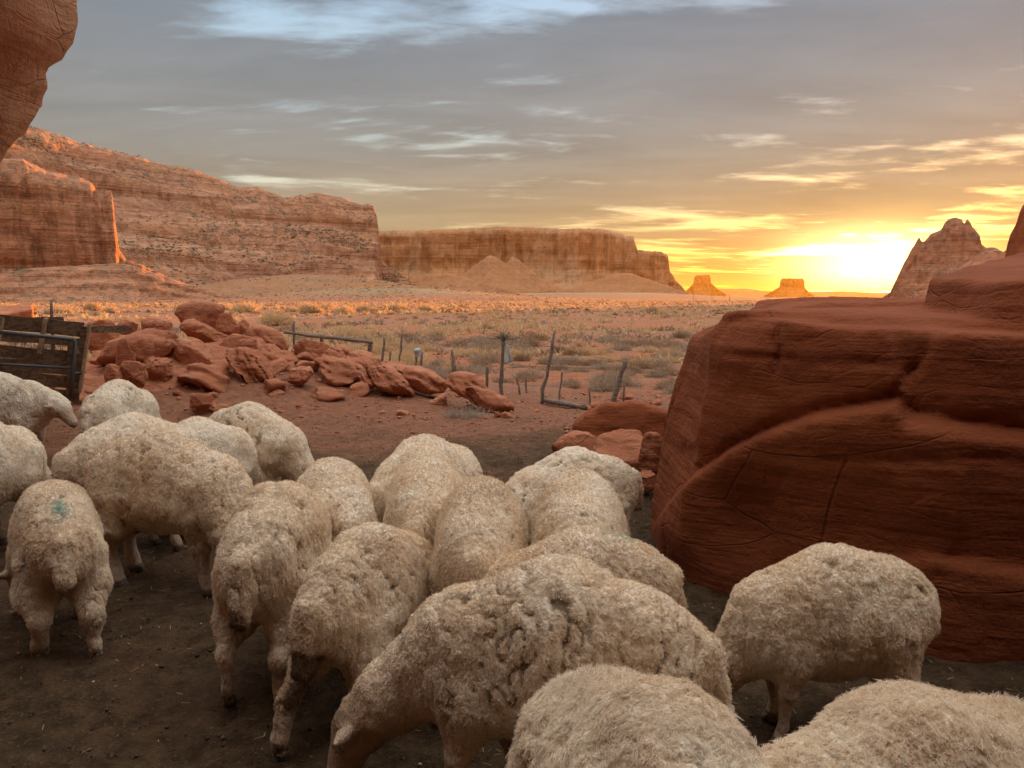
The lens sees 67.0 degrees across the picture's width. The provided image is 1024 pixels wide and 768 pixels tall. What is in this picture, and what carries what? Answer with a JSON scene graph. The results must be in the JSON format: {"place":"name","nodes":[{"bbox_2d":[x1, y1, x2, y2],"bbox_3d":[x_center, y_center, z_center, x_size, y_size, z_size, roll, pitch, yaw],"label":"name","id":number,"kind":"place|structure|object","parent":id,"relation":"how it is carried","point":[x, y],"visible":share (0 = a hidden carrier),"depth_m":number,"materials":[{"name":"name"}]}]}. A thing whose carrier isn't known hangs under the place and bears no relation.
{"place":"outdoors","nodes":[
{"label":"outdoors","id":0,"kind":"place"},
{"bbox_2d":[0,158,182,282],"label":"cliff","id":1,"kind":"structure","parent":0,"point":[42,225],"depth_m":325.94,"materials":[{"name":"stone"}]},
{"bbox_2d":[0,263,228,300],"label":"talus slope","id":2,"kind":"structure","parent":0,"point":[109,281],"depth_m":281.75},
{"bbox_2d":[4,127,415,286],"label":"hillside","id":3,"kind":"structure","parent":0,"point":[158,190],"depth_m":652.11,"materials":[{"name":"stone"}]},
{"bbox_2d":[198,274,405,295],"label":"foothill","id":4,"kind":"structure","parent":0,"point":[281,283],"depth_m":429.30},
{"bbox_2d":[49,373,670,437],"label":"red gravel","id":5,"kind":"structure","parent":0,"point":[512,420],"depth_m":10.68,"materials":[{"name":"gravel"}]},
{"bbox_2d":[390,285,532,296],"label":"foothill","id":6,"kind":"structure","parent":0,"point":[425,287],"depth_m":391.96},
{"bbox_2d":[409,273,516,293],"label":"talus slope","id":7,"kind":"structure","parent":0,"point":[447,280],"depth_m":889.68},
{"bbox_2d":[461,255,555,292],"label":"talus slope","id":8,"kind":"structure","parent":0,"point":[503,275],"depth_m":947.05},
{"bbox_2d":[0,288,1023,767],"bbox_3d":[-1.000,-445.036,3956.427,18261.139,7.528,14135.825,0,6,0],"label":"ground","id":9,"kind":"structure","parent":0,"point":[162,696],"depth_m":3.26,"materials":[{"name":"soil"}]},
{"bbox_2d":[0,302,33,316],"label":"rock","id":10,"kind":"object","parent":9,"relation":"on","point":[24,309],"visible":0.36,"depth_m":70.44,"materials":[{"name":"stone"}]},
{"bbox_2d":[0,421,50,544],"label":"sheep","id":11,"kind":"object","parent":9,"relation":"on","point":[23,462],"visible":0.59,"depth_m":4.38},
{"bbox_2d":[0,0,77,162],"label":"alcove cliff","id":12,"kind":"structure","parent":9,"relation":"on","point":[37,37],"depth_m":8.01,"materials":[{"name":"stone"}]},
{"bbox_2d":[0,372,77,458],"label":"sheep","id":13,"kind":"object","parent":9,"relation":"on","point":[35,407],"visible":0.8,"depth_m":6.84},
{"bbox_2d":[0,479,114,656],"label":"sheep","id":14,"kind":"object","parent":9,"relation":"on","point":[57,549],"visible":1,"depth_m":3.07},
{"bbox_2d":[0,314,131,403],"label":"wooden pen","id":15,"kind":"object","parent":9,"relation":"on","point":[69,364],"visible":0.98,"depth_m":8.73,"materials":[{"name":"brown wood"}]},
{"bbox_2d":[79,300,105,310],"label":"tall shrub","id":16,"kind":"object","parent":9,"relation":"on","point":[89,306],"visible":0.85,"depth_m":109.48,"materials":[{"name":"plant"}]},
{"bbox_2d":[48,411,182,535],"bbox_3d":[-2.193,0.561,4.663,0.395,0.809,1.091,6,8,41],"label":"sheep","id":17,"kind":"object","parent":9,"relation":"on","point":[74,456],"visible":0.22,"depth_m":4.34},
{"bbox_2d":[78,379,161,433],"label":"sheep","id":18,"kind":"object","parent":9,"relation":"on","point":[107,401],"visible":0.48,"depth_m":6.43},
{"bbox_2d":[143,356,172,381],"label":"rock","id":19,"kind":"object","parent":9,"relation":"on","point":[158,368],"visible":0.83,"depth_m":11.24,"materials":[{"name":"stone"}]},
{"bbox_2d":[83,430,253,597],"bbox_3d":[-1.708,0.642,3.926,1.118,0.813,0.423,2,7,15],"label":"sheep","id":20,"kind":"object","parent":9,"relation":"on","point":[193,492],"visible":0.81,"depth_m":3.78},
{"bbox_2d":[190,393,213,408],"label":"rock","id":21,"kind":"object","parent":9,"relation":"on","point":[200,400],"visible":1,"depth_m":10.17,"materials":[{"name":"stone"}]},
{"bbox_2d":[7,338,406,397],"bbox_3d":[-3.213,-0.132,12.954,8.774,1.265,5.175,0,6,0],"label":"rock ledge","id":22,"kind":"object","parent":9,"relation":"on","point":[94,374],"visible":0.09,"depth_m":11.48,"materials":[{"name":"stone"}]},
{"bbox_2d":[86,319,118,352],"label":"rock","id":23,"kind":"object","parent":22,"relation":"on","point":[97,341],"visible":0.34,"depth_m":12.96,"materials":[{"name":"stone"}]},
{"bbox_2d":[104,364,122,382],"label":"rock","id":24,"kind":"object","parent":22,"relation":"on","point":[112,371],"visible":0.73,"depth_m":10.54,"materials":[{"name":"stone"}]},
{"bbox_2d":[115,338,135,366],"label":"rock","id":25,"kind":"object","parent":22,"relation":"on","point":[124,352],"visible":0.52,"depth_m":11.01,"materials":[{"name":"stone"}]},
{"bbox_2d":[118,319,137,334],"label":"rock","id":26,"kind":"object","parent":22,"relation":"on","point":[134,325],"visible":0.66,"depth_m":14.49,"materials":[{"name":"stone"}]},
{"bbox_2d":[120,361,148,387],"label":"rock","id":27,"kind":"object","parent":22,"relation":"on","point":[135,373],"visible":0.88,"depth_m":10.65,"materials":[{"name":"stone"}]},
{"bbox_2d":[96,328,177,365],"bbox_3d":[-5.742,-0.512,11.778,1.191,0.542,1.030,-17,6,2],"label":"rock","id":28,"kind":"object","parent":22,"relation":"on","point":[144,344],"visible":0.62,"depth_m":11.45,"materials":[{"name":"stone"}]},
{"bbox_2d":[141,316,172,330],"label":"rock","id":29,"kind":"object","parent":22,"relation":"on","point":[160,323],"visible":0.62,"depth_m":14.30,"materials":[{"name":"stone"}]},
{"bbox_2d":[174,300,224,327],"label":"rock","id":30,"kind":"object","parent":22,"relation":"on","point":[206,312],"visible":0.48,"depth_m":13.45,"materials":[{"name":"stone"}]},
{"bbox_2d":[173,337,230,369],"bbox_3d":[-4.811,-0.311,12.105,0.847,0.861,0.673,0,6,0],"label":"rock","id":31,"kind":"object","parent":22,"relation":"on","point":[189,350],"visible":0.52,"depth_m":11.82,"materials":[{"name":"stone"}]},
{"bbox_2d":[177,363,229,392],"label":"rock","id":32,"kind":"object","parent":22,"relation":"on","point":[203,375],"visible":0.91,"depth_m":11.28,"materials":[{"name":"stone"}]},
{"bbox_2d":[179,318,228,342],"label":"rock","id":33,"kind":"object","parent":22,"relation":"on","point":[197,329],"visible":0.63,"depth_m":12.97,"materials":[{"name":"stone"}]},
{"bbox_2d":[205,364,234,378],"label":"rock","id":34,"kind":"object","parent":22,"relation":"on","point":[223,369],"visible":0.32,"depth_m":11.72,"materials":[{"name":"stone"}]},
{"bbox_2d":[215,313,239,334],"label":"rock","id":35,"kind":"object","parent":22,"relation":"on","point":[225,323],"visible":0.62,"depth_m":13.35,"materials":[{"name":"stone"}]},
{"bbox_2d":[219,334,257,348],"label":"rock","id":36,"kind":"object","parent":22,"relation":"on","point":[231,340],"visible":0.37,"depth_m":12.63,"materials":[{"name":"stone"}]},
{"bbox_2d":[225,347,273,383],"bbox_3d":[-4.029,-0.258,11.883,0.859,0.525,0.704,30,6,-3],"label":"rock","id":37,"kind":"object","parent":22,"relation":"on","point":[250,365],"visible":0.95,"depth_m":11.68,"materials":[{"name":"stone"}]},
{"bbox_2d":[243,325,288,349],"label":"rock","id":38,"kind":"object","parent":22,"relation":"on","point":[268,335],"visible":0.62,"depth_m":13.54,"materials":[{"name":"stone"}]},
{"bbox_2d":[264,378,285,392],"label":"stone","id":39,"kind":"object","parent":22,"relation":"on","point":[273,384],"visible":0.82,"depth_m":11.39,"materials":[{"name":"stone"}]},
{"bbox_2d":[257,343,297,364],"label":"rock","id":40,"kind":"object","parent":22,"relation":"on","point":[270,352],"visible":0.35,"depth_m":12.45,"materials":[{"name":"stone"}]},
{"bbox_2d":[295,360,318,370],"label":"stone","id":41,"kind":"object","parent":22,"relation":"on","point":[313,365],"visible":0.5,"depth_m":12.43,"materials":[{"name":"stone"}]},
{"bbox_2d":[312,386,345,401],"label":"stone","id":42,"kind":"object","parent":22,"relation":"on","point":[326,394],"visible":0.94,"depth_m":11.37,"materials":[{"name":"stone"}]},
{"bbox_2d":[349,382,369,396],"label":"stone","id":43,"kind":"object","parent":22,"relation":"on","point":[360,389],"visible":0.88,"depth_m":11.85,"materials":[{"name":"stone"}]},
{"bbox_2d":[428,393,446,405],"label":"stone","id":44,"kind":"object","parent":22,"relation":"on","point":[441,400],"visible":0.66,"depth_m":11.92,"materials":[{"name":"stone"}]},
{"bbox_2d":[149,416,266,551],"bbox_3d":[-1.861,0.564,4.728,0.367,0.752,1.000,4,7,30],"label":"sheep","id":45,"kind":"object","parent":9,"relation":"on","point":[238,443],"visible":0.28,"depth_m":4.63},
{"bbox_2d":[227,301,260,311],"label":"tall shrub","id":46,"kind":"object","parent":9,"relation":"on","point":[248,308],"visible":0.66,"depth_m":102.73,"materials":[{"name":"plant"}]},
{"bbox_2d":[237,338,255,348],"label":"rock","id":47,"kind":"object","parent":9,"relation":"on","point":[249,343],"visible":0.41,"depth_m":12.27,"materials":[{"name":"stone"}]},
{"bbox_2d":[208,401,314,481],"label":"sheep","id":48,"kind":"object","parent":9,"relation":"on","point":[282,448],"visible":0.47,"depth_m":5.00},
{"bbox_2d":[210,479,332,706],"bbox_3d":[-0.888,0.743,3.062,0.384,0.757,1.003,0,6,3],"label":"sheep","id":49,"kind":"object","parent":9,"relation":"on","point":[275,542],"visible":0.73,"depth_m":2.71},
{"bbox_2d":[253,309,296,325],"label":"tall shrub","id":50,"kind":"object","parent":9,"relation":"on","point":[273,320],"visible":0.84,"depth_m":61.26,"materials":[{"name":"plant"}]},
{"bbox_2d":[270,358,288,373],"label":"stone","id":51,"kind":"object","parent":9,"relation":"on","point":[279,365],"visible":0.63,"depth_m":12.18,"materials":[{"name":"stone"}]},
{"bbox_2d":[287,366,313,385],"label":"rock","id":52,"kind":"object","parent":9,"relation":"on","point":[300,376],"visible":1,"depth_m":11.68,"materials":[{"name":"stone"}]},
{"bbox_2d":[294,339,328,356],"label":"rock","id":53,"kind":"object","parent":9,"relation":"on","point":[310,346],"visible":0.47,"depth_m":13.21,"materials":[{"name":"stone"}]},
{"bbox_2d":[299,303,326,312],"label":"tall shrub","id":54,"kind":"object","parent":9,"relation":"on","point":[317,309],"visible":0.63,"depth_m":96.70,"materials":[{"name":"plant"}]},
{"bbox_2d":[283,321,372,352],"bbox_3d":[-3.891,-0.787,16.470,1.897,1.112,0.205,0,6,0],"label":"pole rail","id":55,"kind":"object","parent":9,"relation":"on","point":[347,339],"visible":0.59,"depth_m":16.37,"materials":[{"name":"wood"}]},
{"bbox_2d":[321,344,352,357],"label":"rock","id":56,"kind":"object","parent":9,"relation":"on","point":[341,351],"visible":0.33,"depth_m":12.92,"materials":[{"name":"stone"}]},
{"bbox_2d":[296,456,378,541],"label":"sheep","id":57,"kind":"object","parent":9,"relation":"on","point":[341,487],"visible":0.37,"depth_m":3.23},
{"bbox_2d":[314,356,367,385],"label":"rock","id":58,"kind":"object","parent":9,"relation":"on","point":[336,371],"visible":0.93,"depth_m":12.14,"materials":[{"name":"stone"}]},
{"bbox_2d":[270,521,433,758],"bbox_3d":[-0.480,0.823,2.786,0.340,0.683,0.922,3,7,24],"label":"sheep","id":59,"kind":"object","parent":9,"relation":"on","point":[362,595],"visible":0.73,"depth_m":2.49},
{"bbox_2d":[345,350,380,373],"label":"rock","id":60,"kind":"object","parent":9,"relation":"on","point":[366,360],"visible":0.59,"depth_m":12.84,"materials":[{"name":"stone"}]},
{"bbox_2d":[0,289,743,388],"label":"sagebrush cover","id":61,"kind":"object","parent":9,"relation":"on","point":[586,338],"visible":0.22,"depth_m":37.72,"materials":[{"name":"plant"}]},
{"bbox_2d":[0,287,753,366],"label":"grass tuft cover","id":62,"kind":"object","parent":9,"relation":"on","point":[520,325],"depth_m":57.05,"materials":[{"name":"plant"}]},
{"bbox_2d":[0,286,753,317],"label":"brush cover","id":63,"kind":"object","parent":9,"relation":"on","point":[282,308],"visible":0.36,"depth_m":187.71,"materials":[{"name":"plant"}]},
{"bbox_2d":[0,286,759,318],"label":"grass cover","id":64,"kind":"object","parent":9,"relation":"on","point":[450,305],"depth_m":185.78,"materials":[{"name":"plant"}]},
{"bbox_2d":[357,365,414,396],"bbox_3d":[-1.959,-0.034,12.085,0.932,0.503,0.553,24,6,-3],"label":"rock","id":65,"kind":"object","parent":9,"relation":"on","point":[391,380],"visible":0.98,"depth_m":11.98,"materials":[{"name":"stone"}]},
{"bbox_2d":[389,364,447,394],"bbox_3d":[-1.620,-0.105,12.584,1.185,0.429,0.608,22,6,-2],"label":"rock","id":66,"kind":"object","parent":9,"relation":"on","point":[420,379],"visible":0.64,"depth_m":12.36,"materials":[{"name":"stone"}]},
{"bbox_2d":[382,454,463,547],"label":"sheep","id":67,"kind":"object","parent":9,"relation":"on","point":[420,487],"visible":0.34,"depth_m":3.18},
{"bbox_2d":[393,445,452,473],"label":"sheep","id":68,"kind":"object","parent":9,"relation":"on","point":[409,454],"visible":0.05,"depth_m":3.64},
{"bbox_2d":[369,433,483,522],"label":"sheep","id":69,"kind":"object","parent":9,"relation":"on","point":[464,461],"visible":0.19,"depth_m":3.82},
{"bbox_2d":[437,398,481,418],"bbox_3d":[-0.732,0.319,10.580,0.702,0.338,0.731,0,6,0],"label":"dry shrub","id":70,"kind":"object","parent":9,"relation":"on","point":[452,414],"visible":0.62,"depth_m":10.58,"materials":[{"name":"plant"}]},
{"bbox_2d":[443,371,488,406],"bbox_3d":[-0.623,0.043,11.811,0.818,0.410,0.642,26,6,-3],"label":"rock","id":71,"kind":"object","parent":9,"relation":"on","point":[457,382],"visible":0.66,"depth_m":11.66,"materials":[{"name":"stone"}]},
{"bbox_2d":[443,363,491,374],"bbox_3d":[-1.123,-0.410,19.039,1.173,0.383,1.372,1,7,13],"label":"sagebrush","id":72,"kind":"object","parent":9,"relation":"on","point":[477,370],"visible":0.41,"depth_m":18.94,"materials":[{"name":"plant"}]},
{"bbox_2d":[453,405,492,419],"bbox_3d":[-0.501,0.348,10.576,0.521,0.267,0.715,3,7,26],"label":"dry shrub","id":73,"kind":"object","parent":9,"relation":"on","point":[471,415],"visible":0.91,"depth_m":10.61,"materials":[{"name":"plant"}]},
{"bbox_2d":[428,474,530,596],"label":"sheep","id":74,"kind":"object","parent":9,"relation":"on","point":[481,525],"visible":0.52,"depth_m":2.77},
{"bbox_2d":[464,349,500,363],"bbox_3d":[-0.771,-0.856,23.023,1.396,0.471,1.735,-1,6,-8],"label":"sagebrush","id":75,"kind":"object","parent":9,"relation":"on","point":[481,357],"visible":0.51,"depth_m":22.95,"materials":[{"name":"plant"}]},
{"bbox_2d":[465,386,513,411],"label":"rock","id":76,"kind":"object","parent":9,"relation":"on","point":[486,398],"visible":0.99,"depth_m":11.33,"materials":[{"name":"stone"}]},
{"bbox_2d":[1,126,1005,300],"bbox_3d":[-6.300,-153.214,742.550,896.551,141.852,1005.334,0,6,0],"label":"juniper scrub","id":77,"kind":"object","parent":9,"relation":"on","point":[152,248],"visible":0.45,"depth_m":628.50,"materials":[{"name":"plant"}]},
{"bbox_2d":[0,408,1022,767],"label":"dung pellets","id":78,"kind":"object","parent":9,"relation":"on","point":[258,626],"visible":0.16,"depth_m":3.13},
{"bbox_2d":[511,351,534,361],"bbox_3d":[0.290,-0.902,23.730,0.986,0.420,0.976,-6,9,-44],"label":"brush","id":79,"kind":"object","parent":9,"relation":"on","point":[523,357],"visible":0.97,"depth_m":23.63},
{"bbox_2d":[509,365,545,378],"bbox_3d":[0.379,-0.282,17.979,1.007,0.361,1.212,3,7,24],"label":"sagebrush","id":80,"kind":"object","parent":9,"relation":"on","point":[537,376],"visible":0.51,"depth_m":17.95,"materials":[{"name":"plant"}]},
{"bbox_2d":[381,331,678,405],"bbox_3d":[-1.435,-0.439,15.457,3.051,1.497,10.800,-4,8,-34],"label":"wire fence","id":81,"kind":"object","parent":9,"relation":"on","point":[616,387],"visible":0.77,"depth_m":13.34,"materials":[{"name":"metal"}]},
{"bbox_2d":[327,553,734,767],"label":"sheep","id":82,"kind":"object","parent":9,"relation":"on","point":[468,668],"visible":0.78,"depth_m":2.01},
{"bbox_2d":[518,335,547,346],"bbox_3d":[0.896,-1.778,31.484,1.520,0.528,1.797,1,6,10],"label":"brush","id":83,"kind":"object","parent":9,"relation":"on","point":[535,343],"visible":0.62,"depth_m":31.22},
{"bbox_2d":[542,398,587,409],"bbox_3d":[0.811,0.311,12.311,0.114,0.121,1.220,-4,7,-30],"label":"log","id":84,"kind":"object","parent":9,"relation":"on","point":[564,403],"visible":1,"depth_m":12.20,"materials":[{"name":"wood"}]},
{"bbox_2d":[551,430,595,452],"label":"rock","id":85,"kind":"object","parent":9,"relation":"on","point":[579,438],"visible":0.48,"depth_m":6.09,"materials":[{"name":"stone"}]},
{"bbox_2d":[505,446,643,538],"bbox_3d":[0.236,0.681,3.842,0.974,0.741,0.364,-3,7,-25],"label":"sheep","id":86,"kind":"object","parent":9,"relation":"on","point":[527,485],"visible":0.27,"depth_m":3.76},
{"bbox_2d":[529,467,628,544],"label":"sheep","id":87,"kind":"object","parent":9,"relation":"on","point":[569,498],"visible":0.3,"depth_m":2.93},
{"bbox_2d":[482,523,688,610],"bbox_3d":[0.167,0.838,2.683,0.913,0.693,0.347,-1,6,-8],"label":"sheep","id":88,"kind":"object","parent":9,"relation":"on","point":[619,555],"visible":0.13,"depth_m":2.61},
{"bbox_2d":[571,357,607,365],"bbox_3d":[2.231,-0.669,22.070,1.249,0.325,0.983,-1,6,-8],"label":"brush","id":89,"kind":"object","parent":9,"relation":"on","point":[586,363],"visible":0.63,"depth_m":21.99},
{"bbox_2d":[575,344,609,354],"bbox_3d":[2.734,-1.227,26.885,1.535,0.440,1.245,2,7,14],"label":"grass tuft","id":90,"kind":"object","parent":9,"relation":"on","point":[588,351],"visible":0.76,"depth_m":26.86,"materials":[{"name":"plant"}]},
{"bbox_2d":[583,377,623,392],"bbox_3d":[1.866,-0.010,15.435,1.096,0.327,1.085,-4,8,-31],"label":"sagebrush","id":91,"kind":"object","parent":9,"relation":"on","point":[600,387],"visible":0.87,"depth_m":15.31,"materials":[{"name":"plant"}]},
{"bbox_2d":[583,371,644,386],"bbox_3d":[2.160,-0.141,16.582,1.478,0.369,1.278,-1,6,-7],"label":"sagebrush","id":92,"kind":"object","parent":9,"relation":"on","point":[628,381],"visible":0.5,"depth_m":16.40,"materials":[{"name":"plant"}]},
{"bbox_2d":[572,400,667,437],"bbox_3d":[1.120,0.470,7.894,1.018,0.634,0.712,0,6,0],"label":"rock","id":93,"kind":"object","parent":9,"relation":"on","point":[606,417],"visible":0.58,"depth_m":7.66,"materials":[{"name":"red stone"}]},
{"bbox_2d":[592,429,656,491],"bbox_3d":[0.843,0.577,5.824,0.522,0.439,0.426,0,6,0],"label":"rock","id":94,"kind":"object","parent":9,"relation":"on","point":[624,445],"visible":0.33,"depth_m":5.76,"materials":[{"name":"stone"}]},
{"bbox_2d":[638,432,662,472],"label":"rock","id":95,"kind":"object","parent":94,"relation":"on","point":[650,452],"visible":0.83,"depth_m":5.55,"materials":[{"name":"stone"}]},
{"bbox_2d":[504,661,771,767],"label":"sheep","id":96,"kind":"object","parent":9,"relation":"on","point":[606,716],"visible":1,"depth_m":1.25},
{"bbox_2d":[622,357,657,369],"bbox_3d":[3.478,-0.588,21.091,1.202,0.361,1.205,5,8,35],"label":"brush","id":97,"kind":"object","parent":9,"relation":"on","point":[645,365],"visible":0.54,"depth_m":20.95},
{"bbox_2d":[640,470,655,491],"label":"stone","id":98,"kind":"object","parent":9,"relation":"on","point":[648,478],"visible":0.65,"depth_m":5.09,"materials":[{"name":"stone"}]},
{"bbox_2d":[643,366,671,377],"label":"sagebrush","id":99,"kind":"object","parent":9,"relation":"on","point":[653,374],"visible":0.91,"depth_m":18.38,"materials":[{"name":"plant"}]},
{"bbox_2d":[714,542,940,743],"bbox_3d":[1.029,0.863,2.600,0.870,0.654,0.365,-1,6,-7],"label":"sheep","id":100,"kind":"object","parent":9,"relation":"on","point":[788,628],"visible":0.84,"depth_m":2.47},
{"bbox_2d":[650,252,1023,662],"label":"boulder","id":101,"kind":"object","parent":9,"relation":"on","point":[894,426],"visible":0.93,"depth_m":3.30,"materials":[{"name":"red stone"}]},
{"bbox_2d":[761,676,1023,767],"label":"sheep","id":102,"kind":"object","parent":9,"relation":"on","point":[905,723],"visible":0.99,"depth_m":1.32},
{"bbox_2d":[884,218,1005,297],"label":"rock spire","id":103,"kind":"object","parent":9,"relation":"on","point":[952,245],"visible":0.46,"depth_m":591.57,"materials":[{"name":"stone"}]},
{"bbox_2d":[1005,205,1023,256],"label":"rock tower","id":104,"kind":"structure","parent":9,"relation":"on","point":[1015,244],"depth_m":106.83,"materials":[{"name":"red stone"}]},
{"bbox_2d":[29,0,1023,292],"label":"sky","id":105,"kind":"structure","parent":0,"point":[748,144],"materials":[{"name":"grey"}]},
{"bbox_2d":[379,226,687,293],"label":"mesa","id":106,"kind":"structure","parent":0,"point":[565,258],"depth_m":1061.39,"materials":[{"name":"stone"}]},
{"bbox_2d":[506,257,564,292],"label":"talus slope","id":107,"kind":"structure","parent":0,"point":[519,266],"depth_m":986.40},
{"bbox_2d":[553,273,686,293],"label":"talus slope","id":108,"kind":"structure","parent":0,"point":[625,283],"depth_m":928.75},
{"bbox_2d":[686,275,725,295],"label":"butte","id":109,"kind":"object","parent":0,"point":[702,285],"visible":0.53,"depth_m":4957.71,"materials":[{"name":"stone"}]},
{"bbox_2d":[764,278,813,297],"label":"butte","id":110,"kind":"object","parent":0,"point":[791,288],"visible":0.87,"depth_m":4436.41,"materials":[{"name":"stone"}]},
{"bbox_2d":[719,288,889,296],"bbox_3d":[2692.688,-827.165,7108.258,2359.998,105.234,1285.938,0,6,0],"label":"mesa","id":111,"kind":"structure","parent":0,"point":[739,292],"depth_m":6992.36,"materials":[{"name":"stone"}]},
{"bbox_2d":[906,250,1005,297],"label":"shoulder slope","id":112,"kind":"structure","parent":0,"point":[983,257],"depth_m":470.82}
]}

